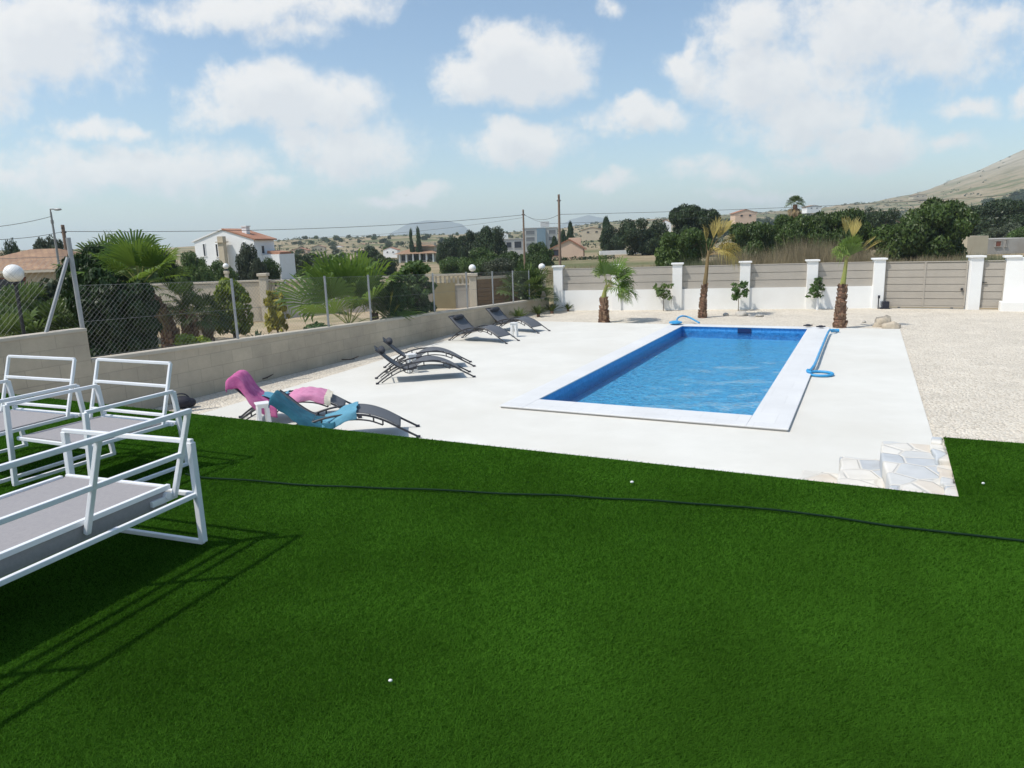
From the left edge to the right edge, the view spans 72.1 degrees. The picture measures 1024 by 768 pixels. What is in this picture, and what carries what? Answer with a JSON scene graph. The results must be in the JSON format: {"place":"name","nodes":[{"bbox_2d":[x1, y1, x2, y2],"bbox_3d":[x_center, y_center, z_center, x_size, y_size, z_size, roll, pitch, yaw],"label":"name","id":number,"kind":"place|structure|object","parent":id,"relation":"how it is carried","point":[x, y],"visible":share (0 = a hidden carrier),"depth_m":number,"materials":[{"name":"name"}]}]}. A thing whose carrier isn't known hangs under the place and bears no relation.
{"place":"outdoors","nodes":[
{"label":"outdoors","id":0,"kind":"place"},
{"bbox_2d":[157,307,466,346],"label":"garden soil","id":1,"kind":"structure","parent":0,"point":[319,318],"depth_m":22.04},
{"bbox_2d":[3,264,25,334],"bbox_3d":[-8.751,-1.103,12.572,0.316,2.041,0.316,-2,11,0],"label":"globe lamp","id":2,"kind":"object","parent":1,"relation":"on","point":[14,272],"visible":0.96,"depth_m":12.38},
{"bbox_2d":[0,279,58,333],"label":"fan palm","id":3,"kind":"object","parent":1,"relation":"on","point":[26,289],"visible":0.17,"depth_m":15.66,"materials":[{"name":"green plant"}]},
{"bbox_2d":[0,302,59,336],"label":"fan palm","id":4,"kind":"object","parent":1,"relation":"on","point":[6,313],"visible":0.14,"depth_m":13.05,"materials":[{"name":"green plant"}]},
{"bbox_2d":[0,297,77,336],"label":"fan palm","id":5,"kind":"object","parent":1,"relation":"on","point":[46,306],"visible":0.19,"depth_m":14.02,"materials":[{"name":"green plant"}]},
{"bbox_2d":[25,277,61,331],"bbox_3d":[-10.983,-1.655,16.952,2.180,1.813,2.372,-2,11,0],"label":"shrub","id":6,"kind":"object","parent":1,"relation":"on","point":[50,286],"visible":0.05,"depth_m":16.57,"materials":[{"name":"green plant"}]},
{"bbox_2d":[0,328,97,402],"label":"block wall","id":7,"kind":"structure","parent":1,"relation":"on","point":[72,343],"depth_m":10.50,"materials":[{"name":"concrete"}]},
{"bbox_2d":[55,253,102,329],"bbox_3d":[-9.363,-1.688,15.392,1.211,2.336,1.125,-2,11,0],"label":"conifer","id":8,"kind":"object","parent":1,"relation":"on","point":[82,263],"visible":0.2,"depth_m":15.05,"materials":[{"name":"green plant"}]},
{"bbox_2d":[65,267,127,357],"bbox_3d":[-7.951,-1.233,13.526,1.039,2.021,1.030,-9,13,-31],"label":"conifer","id":9,"kind":"object","parent":1,"relation":"on","point":[99,277],"visible":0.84,"depth_m":13.28,"materials":[{"name":"green plant"}]},
{"bbox_2d":[52,230,150,283],"bbox_3d":[-10.571,-2.560,18.358,2.299,2.857,2.140,4,13,26],"label":"fan palm","id":10,"kind":"object","parent":1,"relation":"on","point":[95,242],"visible":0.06,"depth_m":18.21,"materials":[{"name":"green plant"}]},
{"bbox_2d":[81,243,129,282],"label":"conifer","id":11,"kind":"object","parent":1,"relation":"on","point":[94,249],"visible":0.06,"depth_m":16.66,"materials":[{"name":"green plant"}]},
{"bbox_2d":[65,228,196,347],"bbox_3d":[-8.169,-2.055,15.554,2.816,2.739,2.750,-2,11,0],"label":"fan palm","id":12,"kind":"object","parent":1,"relation":"on","point":[137,253],"visible":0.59,"depth_m":15.30,"materials":[{"name":"green plant"}]},
{"bbox_2d":[111,279,163,352],"bbox_3d":[-7.507,-1.191,13.912,1.089,1.786,1.113,-2,11,0],"label":"conifer","id":13,"kind":"object","parent":1,"relation":"on","point":[124,285],"visible":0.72,"depth_m":13.73,"materials":[{"name":"green plant"}]},
{"bbox_2d":[159,277,202,335],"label":"fan palm","id":14,"kind":"object","parent":1,"relation":"on","point":[184,282],"visible":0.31,"depth_m":17.43,"materials":[{"name":"green plant"}]},
{"bbox_2d":[163,290,219,338],"bbox_3d":[-7.095,-1.387,15.575,1.254,1.356,1.067,-2,11,0],"label":"bush","id":15,"kind":"object","parent":1,"relation":"on","point":[199,302],"visible":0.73,"depth_m":15.49,"materials":[{"name":"green plant"}]},
{"bbox_2d":[172,333,211,345],"bbox_3d":[-6.660,-0.759,14.646,0.861,0.655,0.704,-2,11,0],"label":"shrub","id":16,"kind":"object","parent":1,"relation":"on","point":[185,340],"visible":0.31,"depth_m":14.42,"materials":[{"name":"green plant"}]},
{"bbox_2d":[175,292,234,340],"bbox_3d":[-7.255,-1.529,16.562,1.372,1.307,1.265,-2,11,0],"label":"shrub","id":17,"kind":"object","parent":1,"relation":"on","point":[211,300],"visible":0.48,"depth_m":16.54,"materials":[{"name":"green plant"}]},
{"bbox_2d":[208,277,254,338],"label":"conifer","id":18,"kind":"object","parent":1,"relation":"on","point":[241,298],"visible":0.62,"depth_m":17.25,"materials":[{"name":"green plant"}]},
{"bbox_2d":[256,273,269,321],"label":"garden pillar","id":19,"kind":"structure","parent":1,"relation":"on","point":[261,276],"depth_m":24.95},
{"bbox_2d":[263,290,291,332],"bbox_3d":[-6.194,-1.822,18.481,0.716,1.405,0.767,-2,11,0],"label":"shrub","id":20,"kind":"object","parent":1,"relation":"on","point":[271,299],"visible":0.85,"depth_m":18.32,"materials":[{"name":"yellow plant"}]},
{"bbox_2d":[272,247,427,323],"bbox_3d":[-4.578,-1.589,18.955,4.119,4.116,3.875,3,12,22],"label":"fan palm","id":21,"kind":"object","parent":1,"relation":"on","point":[346,267],"visible":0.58,"depth_m":18.41,"materials":[{"name":"green plant"}]},
{"bbox_2d":[383,271,414,313],"bbox_3d":[-3.124,-2.265,19.522,0.887,1.721,0.833,-2,11,0],"label":"shrub","id":22,"kind":"object","parent":1,"relation":"on","point":[399,284],"visible":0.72,"depth_m":19.34,"materials":[{"name":"green plant"}]},
{"bbox_2d":[398,260,437,313],"bbox_3d":[-2.809,-2.573,20.334,1.155,2.010,1.399,-8,13,-27],"label":"shrub","id":23,"kind":"object","parent":1,"relation":"on","point":[416,268],"visible":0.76,"depth_m":20.05,"materials":[{"name":"green plant"}]},
{"bbox_2d":[467,273,477,306],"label":"garden pillar","id":24,"kind":"structure","parent":1,"relation":"on","point":[472,276],"depth_m":25.68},
{"bbox_2d":[476,275,519,305],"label":"plank gate","id":25,"kind":"structure","parent":1,"relation":"on","point":[484,285],"depth_m":26.18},
{"bbox_2d":[496,261,560,303],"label":"fan palm","id":26,"kind":"object","parent":1,"relation":"on","point":[535,277],"visible":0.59,"depth_m":25.74,"materials":[{"name":"green plant"}]},
{"bbox_2d":[387,220,467,235],"bbox_3d":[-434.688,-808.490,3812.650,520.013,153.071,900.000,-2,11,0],"label":"mountain","id":27,"kind":"structure","parent":0,"point":[427,226],"depth_m":3589.74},
{"bbox_2d":[0,393,1023,767],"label":"lawn","id":28,"kind":"structure","parent":0,"point":[478,577],"depth_m":3.07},
{"bbox_2d":[0,355,85,483],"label":"armchair frame","id":29,"kind":"object","parent":28,"relation":"on","point":[23,420],"visible":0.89,"depth_m":5.40,"materials":[{"name":"white metal"}]},
{"bbox_2d":[2,358,188,485],"bbox_3d":[-2.915,0.271,4.933,0.857,0.765,0.776,3,12,24],"label":"armchair frame","id":30,"kind":"object","parent":28,"relation":"on","point":[105,421],"visible":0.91,"depth_m":4.99,"materials":[{"name":"white metal"}]},
{"bbox_2d":[0,408,207,586],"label":"sofa frame","id":31,"kind":"object","parent":28,"relation":"on","point":[45,518],"visible":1,"depth_m":3.37,"materials":[{"name":"white metal"}]},
{"bbox_2d":[185,473,1023,541],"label":"garden hose","id":32,"kind":"object","parent":28,"relation":"on","point":[874,523],"visible":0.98,"depth_m":4.19,"materials":[{"name":"rubber"}]},
{"bbox_2d":[0,150,1023,336],"bbox_3d":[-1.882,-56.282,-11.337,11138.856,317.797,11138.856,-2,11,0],"label":"ground","id":33,"kind":"structure","parent":0,"point":[1006,177],"depth_m":682.50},
{"bbox_2d":[0,248,81,289],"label":"house","id":34,"kind":"structure","parent":33,"relation":"on","point":[26,256],"depth_m":30.50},
{"bbox_2d":[32,235,63,248],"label":"broadleaf tree","id":35,"kind":"object","parent":33,"relation":"on","point":[41,243],"visible":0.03,"depth_m":55.92,"materials":[{"name":"green plant"}]},
{"bbox_2d":[3,280,271,324],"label":"garden wall","id":36,"kind":"structure","parent":33,"relation":"on","point":[207,288],"depth_m":25.12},
{"bbox_2d":[158,249,191,285],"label":"broadleaf tree","id":37,"kind":"object","parent":33,"relation":"on","point":[173,265],"visible":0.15,"depth_m":35.12,"materials":[{"name":"green plant"}]},
{"bbox_2d":[178,250,214,284],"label":"broadleaf tree","id":38,"kind":"object","parent":33,"relation":"on","point":[201,272],"visible":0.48,"depth_m":53.87,"materials":[{"name":"green plant"}]},
{"bbox_2d":[207,259,238,283],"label":"broadleaf tree","id":39,"kind":"object","parent":33,"relation":"on","point":[217,268],"visible":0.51,"depth_m":58.59,"materials":[{"name":"green plant"}]},
{"bbox_2d":[191,226,295,282],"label":"house","id":40,"kind":"structure","parent":33,"relation":"on","point":[222,245],"depth_m":71.49,"materials":[{"name":"paint"}]},
{"bbox_2d":[235,243,267,282],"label":"olive tree","id":41,"kind":"object","parent":33,"relation":"on","point":[249,265],"visible":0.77,"depth_m":60.28,"materials":[{"name":"green plant"}]},
{"bbox_2d":[262,256,281,285],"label":"broadleaf tree","id":42,"kind":"object","parent":33,"relation":"on","point":[273,270],"visible":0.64,"depth_m":62.91,"materials":[{"name":"green plant"}]},
{"bbox_2d":[294,253,318,271],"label":"broadleaf tree","id":43,"kind":"object","parent":33,"relation":"on","point":[307,258],"visible":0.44,"depth_m":94.67,"materials":[{"name":"green plant"}]},
{"bbox_2d":[270,273,469,318],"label":"garden wall","id":44,"kind":"structure","parent":33,"relation":"on","point":[444,295],"depth_m":25.82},
{"bbox_2d":[432,282,455,308],"bbox_3d":[-2.506,-3.238,25.863,0.850,0.950,0.030,-3,11,-5],"label":"hatch door","id":45,"kind":"structure","parent":44,"relation":"in","point":[444,294],"depth_m":25.85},
{"bbox_2d":[370,254,399,274],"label":"broadleaf tree","id":46,"kind":"object","parent":33,"relation":"on","point":[392,268],"visible":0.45,"depth_m":97.62,"materials":[{"name":"green plant"}]},
{"bbox_2d":[396,242,436,262],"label":"villa","id":47,"kind":"object","parent":33,"relation":"on","point":[429,250],"visible":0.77,"depth_m":181.99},
{"bbox_2d":[436,237,462,263],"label":"pine tree","id":48,"kind":"object","parent":33,"relation":"on","point":[448,248],"visible":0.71,"depth_m":116.18,"materials":[{"name":"green plant"}]},
{"bbox_2d":[439,256,463,275],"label":"broadleaf tree","id":49,"kind":"object","parent":33,"relation":"on","point":[449,265],"visible":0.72,"depth_m":77.88,"materials":[{"name":"green plant"}]},
{"bbox_2d":[457,229,480,257],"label":"pine tree","id":50,"kind":"object","parent":33,"relation":"on","point":[469,239],"visible":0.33,"depth_m":115.67,"materials":[{"name":"green plant"}]},
{"bbox_2d":[458,246,498,276],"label":"broadleaf tree","id":51,"kind":"object","parent":33,"relation":"on","point":[480,255],"visible":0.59,"depth_m":70.31,"materials":[{"name":"green plant"}]},
{"bbox_2d":[473,225,507,257],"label":"pine tree","id":52,"kind":"object","parent":33,"relation":"on","point":[491,239],"visible":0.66,"depth_m":108.25,"materials":[{"name":"green plant"}]},
{"bbox_2d":[481,257,515,276],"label":"broadleaf tree","id":53,"kind":"object","parent":33,"relation":"on","point":[501,265],"visible":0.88,"depth_m":64.05,"materials":[{"name":"green plant"}]},
{"bbox_2d":[522,210,525,268],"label":"utility pole","id":54,"kind":"object","parent":33,"relation":"on","point":[523,214],"visible":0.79,"depth_m":50.89,"materials":[{"name":"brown wood"}]},
{"bbox_2d":[65,194,1019,231],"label":"power line","id":55,"kind":"object","parent":54,"relation":"attached to","point":[462,220],"visible":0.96,"depth_m":45.76,"materials":[{"name":"black metal"}]},
{"bbox_2d":[517,241,554,268],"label":"broadleaf tree","id":56,"kind":"object","parent":33,"relation":"on","point":[537,254],"visible":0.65,"depth_m":72.35,"materials":[{"name":"green plant"}]},
{"bbox_2d":[522,221,557,253],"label":"building","id":57,"kind":"structure","parent":33,"relation":"on","point":[544,232],"depth_m":161.41,"materials":[{"name":"paint"}]},
{"bbox_2d":[550,237,586,259],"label":"house","id":58,"kind":"structure","parent":33,"relation":"on","point":[571,247],"depth_m":90.18,"materials":[{"name":"paint"}]},
{"bbox_2d":[580,227,601,239],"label":"house","id":59,"kind":"structure","parent":33,"relation":"on","point":[592,233],"depth_m":234.49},
{"bbox_2d":[599,225,625,250],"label":"pine tree","id":60,"kind":"object","parent":33,"relation":"on","point":[610,233],"visible":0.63,"depth_m":112.21,"materials":[{"name":"green plant"}]},
{"bbox_2d":[616,218,668,255],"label":"pine tree","id":61,"kind":"object","parent":33,"relation":"on","point":[639,241],"visible":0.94,"depth_m":96.59,"materials":[{"name":"green plant"}]},
{"bbox_2d":[274,156,1021,261],"bbox_3d":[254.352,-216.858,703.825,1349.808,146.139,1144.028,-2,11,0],"label":"scrub","id":62,"kind":"object","parent":33,"relation":"on","point":[576,235],"visible":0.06,"depth_m":551.63,"materials":[{"name":"green plant"}]},
{"bbox_2d":[654,227,715,265],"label":"pine tree","id":63,"kind":"object","parent":33,"relation":"on","point":[687,244],"visible":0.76,"depth_m":46.71,"materials":[{"name":"green plant"}]},
{"bbox_2d":[668,203,720,239],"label":"pine tree","id":64,"kind":"object","parent":33,"relation":"on","point":[695,214],"visible":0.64,"depth_m":81.36,"materials":[{"name":"green plant"}]},
{"bbox_2d":[446,235,978,284],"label":"dry grass","id":65,"kind":"structure","parent":33,"relation":"on","point":[823,255],"depth_m":34.35,"materials":[{"name":"plant"}]},
{"bbox_2d":[730,209,757,223],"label":"house","id":66,"kind":"structure","parent":33,"relation":"on","point":[746,216],"depth_m":253.83,"materials":[{"name":"paint"}]},
{"bbox_2d":[721,221,778,261],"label":"pine tree","id":67,"kind":"object","parent":33,"relation":"on","point":[755,235],"visible":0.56,"depth_m":53.74,"materials":[{"name":"green plant"}]},
{"bbox_2d":[785,195,804,219],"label":"palm tree","id":68,"kind":"object","parent":33,"relation":"on","point":[795,212],"visible":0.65,"depth_m":92.11,"materials":[{"name":"green plant"}]},
{"bbox_2d":[773,214,818,254],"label":"pine tree","id":69,"kind":"object","parent":33,"relation":"on","point":[785,226],"visible":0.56,"depth_m":55.17,"materials":[{"name":"green plant"}]},
{"bbox_2d":[806,207,873,253],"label":"pine tree","id":70,"kind":"object","parent":33,"relation":"on","point":[827,225],"visible":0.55,"depth_m":53.88,"materials":[{"name":"green plant"}]},
{"bbox_2d":[666,252,1023,268],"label":"weeds","id":71,"kind":"object","parent":33,"relation":"on","point":[713,263],"visible":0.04,"depth_m":34.84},
{"bbox_2d":[866,207,900,235],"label":"pine tree","id":72,"kind":"object","parent":33,"relation":"on","point":[880,217],"visible":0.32,"depth_m":86.89,"materials":[{"name":"green plant"}]},
{"bbox_2d":[866,195,979,261],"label":"pine tree","id":73,"kind":"object","parent":33,"relation":"on","point":[935,226],"visible":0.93,"depth_m":48.74,"materials":[{"name":"green plant"}]},
{"bbox_2d":[962,236,988,254],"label":"shed","id":74,"kind":"structure","parent":33,"relation":"on","point":[976,245],"depth_m":59.13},
{"bbox_2d":[974,198,1023,237],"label":"pine tree","id":75,"kind":"object","parent":33,"relation":"on","point":[997,213],"visible":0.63,"depth_m":96.12,"materials":[{"name":"green plant"}]},
{"bbox_2d":[976,222,1021,237],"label":"olive tree","id":76,"kind":"object","parent":33,"relation":"on","point":[1003,231],"visible":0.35,"depth_m":82.62,"materials":[{"name":"green plant"}]},
{"bbox_2d":[987,238,1023,254],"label":"building","id":77,"kind":"structure","parent":33,"relation":"on","point":[1003,245],"depth_m":62.11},
{"bbox_2d":[0,0,1023,249],"label":"sky","id":78,"kind":"structure","parent":0,"point":[200,118],"materials":[{"name":"blue"}]},
{"bbox_2d":[502,238,522,254],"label":"house","id":79,"kind":"structure","parent":0,"point":[515,244],"depth_m":137.33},
{"bbox_2d":[561,215,609,227],"bbox_3d":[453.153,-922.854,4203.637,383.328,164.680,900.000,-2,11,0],"label":"mountain","id":80,"kind":"structure","parent":0,"point":[580,220],"depth_m":4041.47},
{"bbox_2d":[153,308,1023,447],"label":"gravel","id":81,"kind":"structure","parent":0,"point":[967,366],"depth_m":15.04,"materials":[{"name":"gravel"}]},
{"bbox_2d":[91,297,548,408],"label":"block wall","id":82,"kind":"structure","parent":81,"relation":"on","point":[203,369],"depth_m":14.36,"materials":[{"name":"concrete"}]},
{"bbox_2d":[0,238,542,356],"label":"chain link fence","id":83,"kind":"object","parent":82,"relation":"on","point":[70,259],"visible":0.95,"depth_m":13.60,"materials":[{"name":"metal"}]},
{"bbox_2d":[201,321,932,478],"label":"deck","id":84,"kind":"structure","parent":81,"relation":"on","point":[864,401],"depth_m":10.88,"materials":[{"name":"concrete"}]},
{"bbox_2d":[254,401,271,421],"bbox_3d":[-3.635,0.465,10.295,0.200,0.398,0.200,-8,13,-28],"label":"side table","id":85,"kind":"object","parent":84,"relation":"on","point":[262,404],"visible":0.74,"depth_m":10.23,"materials":[{"name":"white plastic"}]},
{"bbox_2d":[235,388,361,418],"bbox_3d":[-3.304,0.195,10.856,1.920,0.687,0.660,-4,12,-9],"label":"sun lounger","id":86,"kind":"object","parent":84,"relation":"on","point":[335,400],"visible":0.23,"depth_m":10.80,"materials":[{"name":"fabric"}]},
{"bbox_2d":[225,370,277,417],"bbox_3d":[-3.910,0.136,10.731,0.704,0.662,0.717,-4,12,-9],"label":"towel","id":87,"kind":"object","parent":86,"relation":"on","point":[247,386],"visible":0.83,"depth_m":10.49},
{"bbox_2d":[288,386,332,405],"bbox_3d":[-3.164,0.193,10.853,0.769,0.221,0.664,-4,12,-9],"label":"towel","id":88,"kind":"object","parent":86,"relation":"on","point":[317,395],"visible":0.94,"depth_m":10.65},
{"bbox_2d":[279,389,420,437],"bbox_3d":[-2.247,0.404,9.674,1.920,0.675,0.660,-4,11,-8],"label":"sun lounger","id":89,"kind":"object","parent":84,"relation":"on","point":[392,418],"visible":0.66,"depth_m":9.71,"materials":[{"name":"fabric"}]},
{"bbox_2d":[268,390,334,428],"bbox_3d":[-2.784,0.352,9.468,0.845,0.525,0.498,-4,11,-8],"label":"towel","id":90,"kind":"object","parent":89,"relation":"on","point":[289,408],"visible":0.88,"depth_m":9.32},
{"bbox_2d":[322,402,357,427],"bbox_3d":[-2.343,0.425,9.619,0.481,0.235,0.630,-4,11,-8],"label":"towel","id":91,"kind":"object","parent":89,"relation":"on","point":[348,412],"visible":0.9,"depth_m":9.38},
{"bbox_2d":[374,345,475,384],"bbox_3d":[-1.723,-0.447,13.784,1.920,0.687,0.660,-4,12,-12],"label":"sun lounger","id":92,"kind":"object","parent":84,"relation":"on","point":[380,350],"visible":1,"depth_m":13.64,"materials":[{"name":"metal"}]},
{"bbox_2d":[383,337,475,372],"bbox_3d":[-1.783,-0.689,14.994,1.920,0.687,0.660,-4,12,-11],"label":"sun lounger","id":93,"kind":"object","parent":84,"relation":"on","point":[388,341],"visible":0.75,"depth_m":14.90,"materials":[{"name":"fabric"}]},
{"bbox_2d":[448,314,519,343],"bbox_3d":[-0.774,-1.492,18.811,1.920,0.687,0.660,6,14,33],"label":"sun lounger","id":94,"kind":"object","parent":84,"relation":"on","point":[461,322],"visible":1,"depth_m":18.88,"materials":[{"name":"fabric"}]},
{"bbox_2d":[485,306,550,333],"bbox_3d":[0.149,-1.897,20.668,1.920,0.687,0.660,6,14,35],"label":"sun lounger","id":95,"kind":"object","parent":84,"relation":"on","point":[497,314],"visible":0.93,"depth_m":20.68,"materials":[{"name":"fabric"}]},
{"bbox_2d":[499,324,829,431],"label":"swimming pool","id":96,"kind":"structure","parent":84,"relation":"in","point":[777,406],"depth_m":13.71,"materials":[{"name":"liquid"}]},
{"bbox_2d":[554,331,802,414],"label":"water","id":97,"kind":"structure","parent":96,"relation":"in","point":[723,359],"depth_m":13.97,"materials":[{"name":"liquid"}]},
{"bbox_2d":[806,329,838,376],"bbox_3d":[6.999,-0.794,15.445,0.478,0.132,6.463,4,13,27],"label":"pool hose","id":98,"kind":"object","parent":96,"relation":"on","point":[828,374],"visible":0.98,"depth_m":13.04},
{"bbox_2d":[799,441,943,494],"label":"stone steps","id":99,"kind":"structure","parent":84,"relation":"on","point":[905,466],"depth_m":4.98,"materials":[{"name":"stone"}]},
{"bbox_2d":[590,254,637,322],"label":"palm tree","id":100,"kind":"object","parent":81,"relation":"on","point":[611,268],"visible":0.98,"depth_m":22.05,"materials":[{"name":"green plant"}]},
{"bbox_2d":[552,258,887,310],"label":"boundary wall","id":101,"kind":"structure","parent":81,"relation":"on","point":[778,286],"depth_m":24.95,"materials":[{"name":"paint"}]},
{"bbox_2d":[698,216,744,317],"bbox_3d":[6.780,-3.725,22.465,1.332,3.290,1.536,8,15,40],"label":"palm tree","id":102,"kind":"object","parent":81,"relation":"on","point":[702,312],"visible":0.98,"depth_m":22.40,"materials":[{"name":"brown plant"}]},
{"bbox_2d":[730,281,748,310],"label":"citrus sapling","id":103,"kind":"object","parent":81,"relation":"on","point":[736,295],"visible":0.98,"depth_m":24.32,"materials":[{"name":"green plant"}]},
{"bbox_2d":[805,276,824,309],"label":"citrus sapling","id":104,"kind":"object","parent":81,"relation":"on","point":[815,288],"visible":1,"depth_m":23.81,"materials":[{"name":"green plant"}]},
{"bbox_2d":[830,216,880,327],"bbox_3d":[9.216,-3.003,18.898,1.302,3.044,0.923,-2,11,0],"label":"palm tree","id":105,"kind":"object","parent":81,"relation":"on","point":[847,247],"visible":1,"depth_m":18.83,"materials":[{"name":"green plant"}]},
{"bbox_2d":[883,261,968,308],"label":"sliding gate","id":106,"kind":"structure","parent":81,"relation":"on","point":[937,284],"depth_m":23.12,"materials":[{"name":"metal"}]},
{"bbox_2d":[929,437,958,496],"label":"retaining wall","id":107,"kind":"structure","parent":81,"relation":"on","point":[938,451],"depth_m":4.79,"materials":[{"name":"stone"}]},
{"bbox_2d":[964,255,986,309],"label":"gate pillar","id":108,"kind":"structure","parent":81,"relation":"on","point":[974,282],"depth_m":22.36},
{"bbox_2d":[979,260,1006,307],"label":"pedestrian gate","id":109,"kind":"structure","parent":108,"relation":"attached to","point":[992,286],"depth_m":22.25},
{"bbox_2d":[998,255,1023,311],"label":"end wall","id":110,"kind":"structure","parent":81,"relation":"on","point":[1013,296],"depth_m":21.86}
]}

